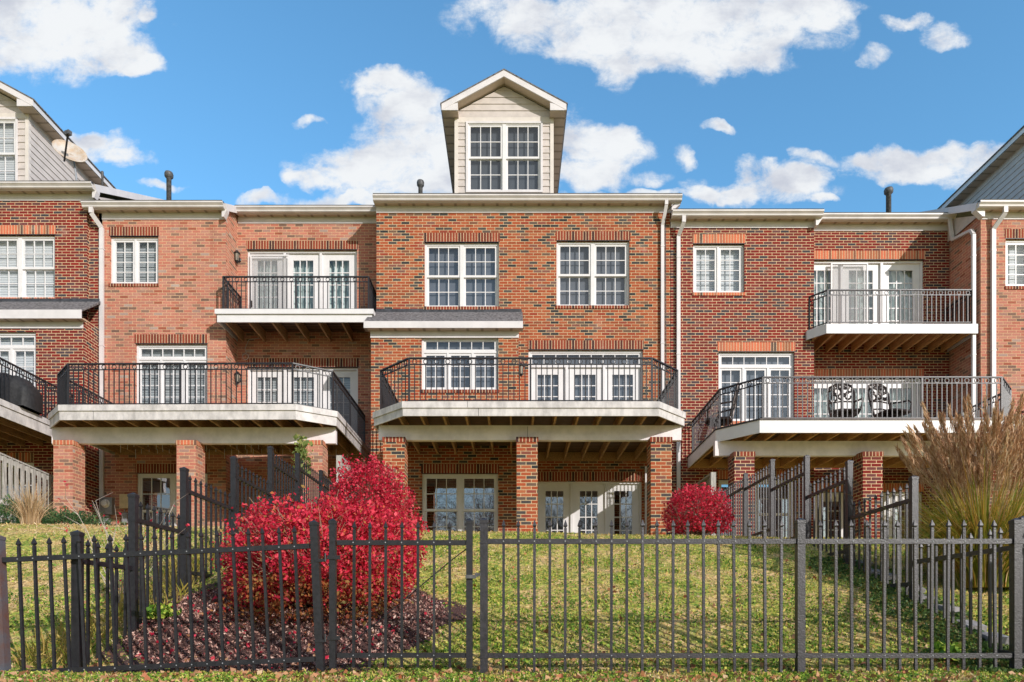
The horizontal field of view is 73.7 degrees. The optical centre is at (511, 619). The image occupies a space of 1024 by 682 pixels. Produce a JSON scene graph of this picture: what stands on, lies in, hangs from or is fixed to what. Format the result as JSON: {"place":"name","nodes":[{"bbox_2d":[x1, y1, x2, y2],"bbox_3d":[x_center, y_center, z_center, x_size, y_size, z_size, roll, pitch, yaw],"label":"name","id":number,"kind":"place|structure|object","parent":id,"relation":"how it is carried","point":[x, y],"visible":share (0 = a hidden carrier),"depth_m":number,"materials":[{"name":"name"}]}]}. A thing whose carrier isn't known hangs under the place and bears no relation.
{"place":"outdoors","nodes":[
{"label":"outdoors","id":0,"kind":"place"},
{"bbox_2d":[0,522,1023,681],"bbox_3d":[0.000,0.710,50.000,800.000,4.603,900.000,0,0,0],"label":"ground","id":1,"kind":"structure","parent":0,"point":[27,545],"depth_m":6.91,"materials":[{"name":"green plant"}]},
{"bbox_2d":[0,452,52,521],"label":"wooden fence","id":2,"kind":"object","parent":1,"relation":"on","point":[11,462],"visible":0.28,"depth_m":13.54,"materials":[{"name":"grey wood"}]},
{"bbox_2d":[0,474,67,524],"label":"dry grass clump","id":3,"kind":"object","parent":1,"relation":"on","point":[31,512],"visible":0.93,"depth_m":10.32,"materials":[{"name":"plant"}]},
{"bbox_2d":[0,357,74,446],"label":"deck","id":4,"kind":"structure","parent":1,"relation":"on","point":[19,425],"depth_m":14.35,"materials":[{"name":"white wood"}]},
{"bbox_2d":[0,372,42,414],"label":"covered grill","id":5,"kind":"object","parent":4,"relation":"on","point":[26,393],"visible":0.8,"depth_m":13.77,"materials":[{"name":"fabric"}]},
{"bbox_2d":[0,494,75,523],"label":"juniper shrub","id":6,"kind":"object","parent":1,"relation":"on","point":[6,515],"visible":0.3,"depth_m":11.43,"materials":[{"name":"green plant"}]},
{"bbox_2d":[9,505,126,525],"bbox_3d":[-7.879,-1.699,11.966,1.990,0.681,1.200,0,0,0],"label":"juniper shrub","id":7,"kind":"object","parent":1,"relation":"on","point":[88,520],"visible":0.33,"depth_m":11.87,"materials":[{"name":"green plant"}]},
{"bbox_2d":[0,81,162,524],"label":"townhouse","id":8,"kind":"structure","parent":1,"relation":"on","point":[49,280],"depth_m":16.17,"materials":[{"name":"brick"}]},
{"bbox_2d":[0,120,14,180],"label":"window","id":9,"kind":"structure","parent":8,"relation":"in","point":[7,127],"depth_m":17.02,"materials":[{"name":"glass"}]},
{"bbox_2d":[0,463,33,516],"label":"window","id":10,"kind":"structure","parent":8,"relation":"in","point":[31,464],"depth_m":15.71,"materials":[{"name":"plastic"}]},
{"bbox_2d":[0,333,35,385],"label":"window","id":11,"kind":"structure","parent":8,"relation":"in","point":[19,349],"depth_m":15.75,"materials":[{"name":"plastic"}]},
{"bbox_2d":[0,236,54,296],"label":"window","id":12,"kind":"structure","parent":8,"relation":"in","point":[27,263],"depth_m":16.37,"materials":[{"name":"plastic"}]},
{"bbox_2d":[52,129,87,180],"bbox_3d":[-10.510,-10.783,16.095,0.651,1.277,0.654,0,0,0],"label":"satellite dish","id":13,"kind":"object","parent":8,"relation":"attached to","point":[67,149],"visible":0.98,"depth_m":16.26,"materials":[{"name":"metal"}]},
{"bbox_2d":[46,481,189,601],"bbox_3d":[-3.755,-0.717,6.618,1.310,1.184,0.729,0,0,20],"label":"bare shrub","id":14,"kind":"object","parent":1,"relation":"on","point":[105,528],"visible":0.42,"depth_m":6.63,"materials":[{"name":"brown plant"}]},
{"bbox_2d":[10,538,228,667],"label":"yellow grass","id":15,"kind":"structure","parent":1,"relation":"on","point":[63,641],"depth_m":5.96,"materials":[{"name":"plant"}]},
{"bbox_2d":[0,520,325,672],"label":"metal fence","id":16,"kind":"object","parent":1,"relation":"on","point":[313,545],"visible":0.91,"depth_m":5.19,"materials":[{"name":"metal"}]},
{"bbox_2d":[70,446,336,666],"bbox_3d":[-3.360,-1.048,9.240,0.070,3.185,7.990,0,0,0],"label":"metal fence","id":17,"kind":"object","parent":1,"relation":"on","point":[136,521],"visible":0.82,"depth_m":6.87,"materials":[{"name":"metal"}]},
{"bbox_2d":[48,362,369,526],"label":"deck","id":18,"kind":"structure","parent":1,"relation":"on","point":[190,431],"depth_m":13.83,"materials":[{"name":"white wood"}]},
{"bbox_2d":[120,445,296,458],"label":"string lights","id":19,"kind":"object","parent":18,"relation":"hanging from","point":[206,450],"visible":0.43,"depth_m":15.60,"materials":[{"name":"plastic"}]},
{"bbox_2d":[81,170,375,526],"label":"townhouse","id":20,"kind":"structure","parent":1,"relation":"on","point":[167,264],"depth_m":16.46,"materials":[{"name":"brick"}]},
{"bbox_2d":[100,497,114,524],"bbox_3d":[-9.595,-2.554,16.133,0.280,0.680,0.230,0,0,0],"label":"electric meter","id":21,"kind":"object","parent":20,"relation":"attached to","point":[107,506],"visible":0.86,"depth_m":16.13,"materials":[{"name":"plastic"}]},
{"bbox_2d":[119,494,127,508],"bbox_3d":[-9.091,-2.803,16.181,0.360,0.330,0.134,0,0,0],"label":"utility box","id":22,"kind":"object","parent":20,"relation":"attached to","point":[123,501],"visible":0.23,"depth_m":16.12,"materials":[{"name":"beige metal"}]},
{"bbox_2d":[122,509,127,522],"bbox_3d":[-9.179,-2.507,16.203,0.120,0.420,0.090,0,0,0],"label":"utility box","id":23,"kind":"object","parent":20,"relation":"attached to","point":[125,516],"visible":0.72,"depth_m":16.16,"materials":[{"name":"grey metal"}]},
{"bbox_2d":[111,238,157,282],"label":"window","id":24,"kind":"structure","parent":20,"relation":"in","point":[133,260],"depth_m":16.36,"materials":[{"name":"plastic"}]},
{"bbox_2d":[137,345,206,402],"bbox_3d":[-8.107,-5.774,16.390,1.714,1.595,0.160,0,0,0],"label":"french door","id":25,"kind":"structure","parent":20,"relation":"in","point":[145,353],"depth_m":16.36,"materials":[{"name":"plastic"}]},
{"bbox_2d":[138,474,206,526],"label":"window","id":26,"kind":"structure","parent":20,"relation":"in","point":[164,494],"depth_m":16.34,"materials":[{"name":"plastic"}]},
{"bbox_2d":[234,371,240,384],"bbox_3d":[-6.746,-5.940,16.811,0.170,0.320,0.235,0,0,0],"label":"wall lantern","id":27,"kind":"object","parent":20,"relation":"attached to","point":[238,377],"depth_m":16.74,"materials":[{"name":"metal"}]},
{"bbox_2d":[234,250,241,262],"bbox_3d":[-6.759,-8.917,16.811,0.170,0.320,0.235,0,0,0],"label":"wall lantern","id":28,"kind":"object","parent":20,"relation":"attached to","point":[237,258],"depth_m":16.74,"materials":[{"name":"metal"}]},
{"bbox_2d":[250,254,288,307],"bbox_3d":[-6.013,-8.105,16.928,0.960,1.910,0.075,0,0,0],"label":"screen door","id":29,"kind":"structure","parent":20,"relation":"in","point":[251,255],"depth_m":16.93,"materials":[{"name":"plastic"}]},
{"bbox_2d":[215,276,375,341],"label":"balcony","id":30,"kind":"structure","parent":20,"relation":"attached to","point":[237,322],"depth_m":15.91,"materials":[{"name":"wood"}]},
{"bbox_2d":[248,251,356,307],"bbox_3d":[-5.209,-8.174,17.110,2.729,2.009,0.240,0,0,0],"label":"patio door","id":31,"kind":"structure","parent":20,"relation":"in","point":[301,263],"depth_m":17.04,"materials":[{"name":"glass"}]},
{"bbox_2d":[248,368,357,417],"bbox_3d":[-5.197,-5.240,17.070,2.753,2.046,0.160,0,0,0],"label":"french door","id":32,"kind":"structure","parent":20,"relation":"in","point":[348,376],"depth_m":17.04,"materials":[{"name":"plastic"}]},
{"bbox_2d":[102,581,474,673],"bbox_3d":[-2.125,-0.149,6.525,4.150,1.134,3.250,0,0,0],"label":"mulch bed","id":33,"kind":"object","parent":1,"relation":"on","point":[457,611],"visible":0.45,"depth_m":5.93,"materials":[{"name":"brown wood"}]},
{"bbox_2d":[146,603,181,618],"bbox_3d":[-3.290,-0.078,6.352,0.375,0.181,0.301,0,0,14],"label":"ground plant","id":34,"kind":"object","parent":33,"relation":"on","point":[152,613],"visible":0.69,"depth_m":6.29,"materials":[{"name":"green plant"}]},
{"bbox_2d":[127,584,435,667],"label":"red leaf litter","id":35,"kind":"object","parent":33,"relation":"on","point":[248,644],"visible":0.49,"depth_m":5.97,"materials":[{"name":"red plant"}]},
{"bbox_2d":[208,481,427,628],"bbox_3d":[-1.885,-0.568,6.733,2.094,1.558,2.080,0,0,0],"label":"bush","id":36,"kind":"object","parent":33,"relation":"on","point":[300,516],"visible":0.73,"depth_m":6.31,"materials":[{"name":"red plant"}]},
{"bbox_2d":[292,433,312,504],"bbox_3d":[-3.444,-2.210,11.190,0.327,1.639,0.724,0,0,0],"label":"climbing plant","id":37,"kind":"object","parent":1,"relation":"on","point":[302,443],"visible":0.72,"depth_m":11.16,"materials":[{"name":"green plant"}]},
{"bbox_2d":[336,455,362,498],"bbox_3d":[-3.395,-2.258,14.450,0.130,1.944,2.100,0,0,0],"label":"wooden fence","id":38,"kind":"object","parent":1,"relation":"on","point":[339,457],"visible":0.1,"depth_m":13.40,"materials":[{"name":"grey wood"}]},
{"bbox_2d":[321,452,429,538],"bbox_3d":[-1.863,-1.624,9.169,1.308,1.372,1.569,0,0,-34],"label":"bush","id":39,"kind":"object","parent":1,"relation":"on","point":[351,484],"visible":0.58,"depth_m":9.04,"materials":[{"name":"red plant"}]},
{"bbox_2d":[0,552,1023,681],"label":"fallen leaves","id":40,"kind":"object","parent":1,"relation":"on","point":[332,670],"visible":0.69,"depth_m":4.99,"materials":[{"name":"brown plant"}]},
{"bbox_2d":[364,69,682,534],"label":"townhouse","id":41,"kind":"structure","parent":1,"relation":"on","point":[505,248],"depth_m":16.25,"materials":[{"name":"brick"}]},
{"bbox_2d":[422,338,497,388],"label":"window","id":42,"kind":"structure","parent":41,"relation":"in","point":[431,347],"depth_m":15.86,"materials":[{"name":"glass"}]},
{"bbox_2d":[422,474,497,531],"bbox_3d":[-1.192,-2.534,15.757,1.743,1.628,0.093,0,0,0],"label":"window","id":43,"kind":"structure","parent":41,"relation":"in","point":[459,510],"depth_m":15.73,"materials":[{"name":"plastic"}]},
{"bbox_2d":[425,244,498,305],"bbox_3d":[-1.196,-8.220,16.390,1.774,1.536,0.160,0,0,0],"label":"window","id":44,"kind":"structure","parent":41,"relation":"in","point":[455,274],"depth_m":16.46,"materials":[{"name":"glass"}]},
{"bbox_2d":[468,124,540,189],"bbox_3d":[-0.190,-11.443,16.955,1.860,1.702,0.160,0,0,0],"label":"window","id":45,"kind":"structure","parent":41,"relation":"in","point":[504,158],"depth_m":17.02,"materials":[{"name":"glass"}]},
{"bbox_2d":[520,363,524,376],"bbox_3d":[0.214,-5.892,16.131,0.170,0.320,0.235,0,0,0],"label":"wall lantern","id":46,"kind":"object","parent":41,"relation":"attached to","point":[521,370],"depth_m":16.06,"materials":[{"name":"metal"}]},
{"bbox_2d":[529,351,642,399],"bbox_3d":[1.756,-5.357,16.390,2.726,2.143,0.160,0,0,0],"label":"french door","id":47,"kind":"structure","parent":41,"relation":"in","point":[535,369],"depth_m":16.36,"materials":[{"name":"plastic"}]},
{"bbox_2d":[538,482,641,534],"bbox_3d":[1.839,-2.268,16.610,2.512,2.060,0.600,0,0,0],"label":"french door","id":48,"kind":"structure","parent":41,"relation":"in","point":[558,502],"depth_m":16.36,"materials":[{"name":"glass"}]},
{"bbox_2d":[557,242,628,304],"bbox_3d":[1.929,-8.250,16.390,1.738,1.548,0.160,0,0,0],"label":"window","id":49,"kind":"structure","parent":41,"relation":"in","point":[592,275],"depth_m":16.46,"materials":[{"name":"plastic"}]},
{"bbox_2d":[373,357,685,534],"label":"deck","id":50,"kind":"structure","parent":1,"relation":"on","point":[534,432],"depth_m":13.15,"materials":[{"name":"white wood"}]},
{"bbox_2d":[681,472,715,535],"bbox_3d":[4.005,-2.043,14.775,0.130,1.774,2.450,0,0,0],"label":"wooden fence","id":51,"kind":"object","parent":1,"relation":"on","point":[709,479],"visible":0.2,"depth_m":13.94,"materials":[{"name":"grey wood"}]},
{"bbox_2d":[661,482,736,535],"bbox_3d":[2.880,-1.721,10.581,1.170,0.911,1.087,0,0,-26],"label":"bush","id":52,"kind":"object","parent":1,"relation":"on","point":[717,508],"visible":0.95,"depth_m":10.38,"materials":[{"name":"red plant"}]},
{"bbox_2d":[479,518,1023,674],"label":"metal fence","id":53,"kind":"object","parent":1,"relation":"on","point":[1014,542],"visible":0.94,"depth_m":5.19,"materials":[{"name":"metal"}]},
{"bbox_2d":[315,518,480,667],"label":"metal gate","id":54,"kind":"structure","parent":53,"relation":"attached to","point":[333,637],"depth_m":5.18,"materials":[{"name":"metal"}]},
{"bbox_2d":[624,186,976,537],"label":"townhouse","id":55,"kind":"structure","parent":1,"relation":"on","point":[745,283],"depth_m":16.33,"materials":[{"name":"brick"}]},
{"bbox_2d":[693,245,743,291],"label":"window","id":56,"kind":"structure","parent":55,"relation":"in","point":[716,268],"depth_m":16.45,"materials":[{"name":"glass"}]},
{"bbox_2d":[719,353,793,420],"bbox_3d":[5.821,-5.554,16.390,1.810,1.655,0.160,0,0,0],"label":"window","id":57,"kind":"structure","parent":55,"relation":"in","point":[734,368],"depth_m":16.36,"materials":[{"name":"plastic"}]},
{"bbox_2d":[719,480,793,536],"bbox_3d":[5.821,-2.530,16.610,1.810,1.607,0.600,0,0,0],"label":"window","id":58,"kind":"structure","parent":55,"relation":"in","point":[721,482],"depth_m":16.34,"materials":[{"name":"plastic"}]},
{"bbox_2d":[831,262,867,323],"bbox_3d":[8.373,-7.925,16.945,0.920,1.870,0.030,0,0,0],"label":"screen door","id":59,"kind":"structure","parent":55,"relation":"in","point":[832,263],"depth_m":16.93,"materials":[{"name":"plastic"}]},
{"bbox_2d":[814,379,920,416],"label":"window","id":60,"kind":"structure","parent":55,"relation":"in","point":[817,380],"depth_m":17.05,"materials":[{"name":"plastic"}]},
{"bbox_2d":[814,261,922,327],"bbox_3d":[8.707,-7.901,17.110,3.026,2.059,0.240,0,0,0],"label":"window","id":61,"kind":"structure","parent":55,"relation":"in","point":[881,274],"depth_m":17.04,"materials":[{"name":"glass"}]},
{"bbox_2d":[815,493,921,537],"bbox_3d":[8.856,-2.326,17.290,2.679,1.674,0.600,0,0,0],"label":"window","id":62,"kind":"structure","parent":55,"relation":"in","point":[828,494],"depth_m":17.04,"materials":[{"name":"plastic"}]},
{"bbox_2d":[806,289,977,352],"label":"balcony","id":63,"kind":"structure","parent":55,"relation":"attached to","point":[948,337],"depth_m":15.91,"materials":[{"name":"white wood"}]},
{"bbox_2d":[687,376,1013,537],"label":"deck","id":64,"kind":"structure","parent":1,"relation":"on","point":[867,445],"depth_m":13.60,"materials":[{"name":"wood"}]},
{"bbox_2d":[705,382,739,426],"bbox_3d":[4.581,-4.492,14.878,0.731,1.265,0.680,0,0,20],"label":"patio chair","id":65,"kind":"object","parent":64,"relation":"on","point":[726,417],"visible":0.56,"depth_m":14.73,"materials":[{"name":"brown metal"}]},
{"bbox_2d":[826,382,863,416],"bbox_3d":[7.007,-4.492,14.413,0.680,1.265,0.731,0,0,14],"label":"patio chair","id":66,"kind":"object","parent":64,"relation":"on","point":[845,409],"visible":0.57,"depth_m":14.61,"materials":[{"name":"brown metal"}]},
{"bbox_2d":[868,384,910,416],"bbox_3d":[7.961,-4.492,14.413,0.680,1.265,0.731,0,0,-16],"label":"patio chair","id":67,"kind":"object","parent":64,"relation":"on","point":[889,404],"visible":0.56,"depth_m":14.51,"materials":[{"name":"brown metal"}]},
{"bbox_2d":[717,455,1023,667],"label":"metal fence","id":68,"kind":"object","parent":1,"relation":"on","point":[849,505],"visible":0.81,"depth_m":7.78,"materials":[{"name":"metal"}]},
{"bbox_2d":[877,573,895,579],"bbox_3d":[4.161,-0.448,7.550,0.160,0.111,0.203,0,13,-4],"label":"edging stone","id":69,"kind":"object","parent":1,"relation":"on","point":[890,576],"visible":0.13,"depth_m":7.45,"materials":[{"name":"grey stone"}]},
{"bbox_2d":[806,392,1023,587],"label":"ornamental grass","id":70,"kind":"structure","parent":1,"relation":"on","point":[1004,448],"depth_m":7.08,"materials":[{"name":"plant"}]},
{"bbox_2d":[808,556,1023,672],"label":"ivy ground cover","id":71,"kind":"object","parent":1,"relation":"on","point":[828,569],"visible":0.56,"depth_m":6.47,"materials":[{"name":"green plant"}]},
{"bbox_2d":[920,640,968,660],"bbox_3d":[3.485,0.258,5.485,0.337,0.183,0.353,0,0,0],"label":"ground plant","id":72,"kind":"object","parent":1,"relation":"on","point":[939,647],"visible":0.39,"depth_m":5.43,"materials":[{"name":"green plant"}]},
{"bbox_2d":[934,604,959,611],"bbox_3d":[4.184,-0.082,6.566,0.160,0.104,0.200,4,8,-4],"label":"edging stone","id":73,"kind":"object","parent":1,"relation":"on","point":[957,609],"visible":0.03,"depth_m":6.51,"materials":[{"name":"grey stone"}]},
{"bbox_2d":[956,620,986,631],"bbox_3d":[4.146,0.074,6.182,0.160,0.097,0.226,1,14,4],"label":"edging stone","id":74,"kind":"object","parent":1,"relation":"on","point":[974,625],"visible":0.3,"depth_m":6.07,"materials":[{"name":"grey stone"}]},
{"bbox_2d":[923,125,1023,517],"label":"townhouse","id":75,"kind":"structure","parent":1,"relation":"on","point":[985,201],"depth_m":15.84,"materials":[{"name":"brick"}]},
{"bbox_2d":[1006,240,1023,285],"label":"window","id":76,"kind":"structure","parent":75,"relation":"in","point":[1014,248],"depth_m":16.00,"materials":[{"name":"plastic"}]},
{"bbox_2d":[982,632,1008,644],"bbox_3d":[4.143,0.181,5.886,0.160,0.113,0.222,0,10,10],"label":"edging stone","id":77,"kind":"object","parent":1,"relation":"on","point":[1005,639],"visible":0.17,"depth_m":5.78,"materials":[{"name":"grey stone"}]},
{"bbox_2d":[0,0,1023,486],"label":"sky","id":78,"kind":"structure","parent":0,"point":[830,105],"materials":[{"name":"blue"}]}
]}

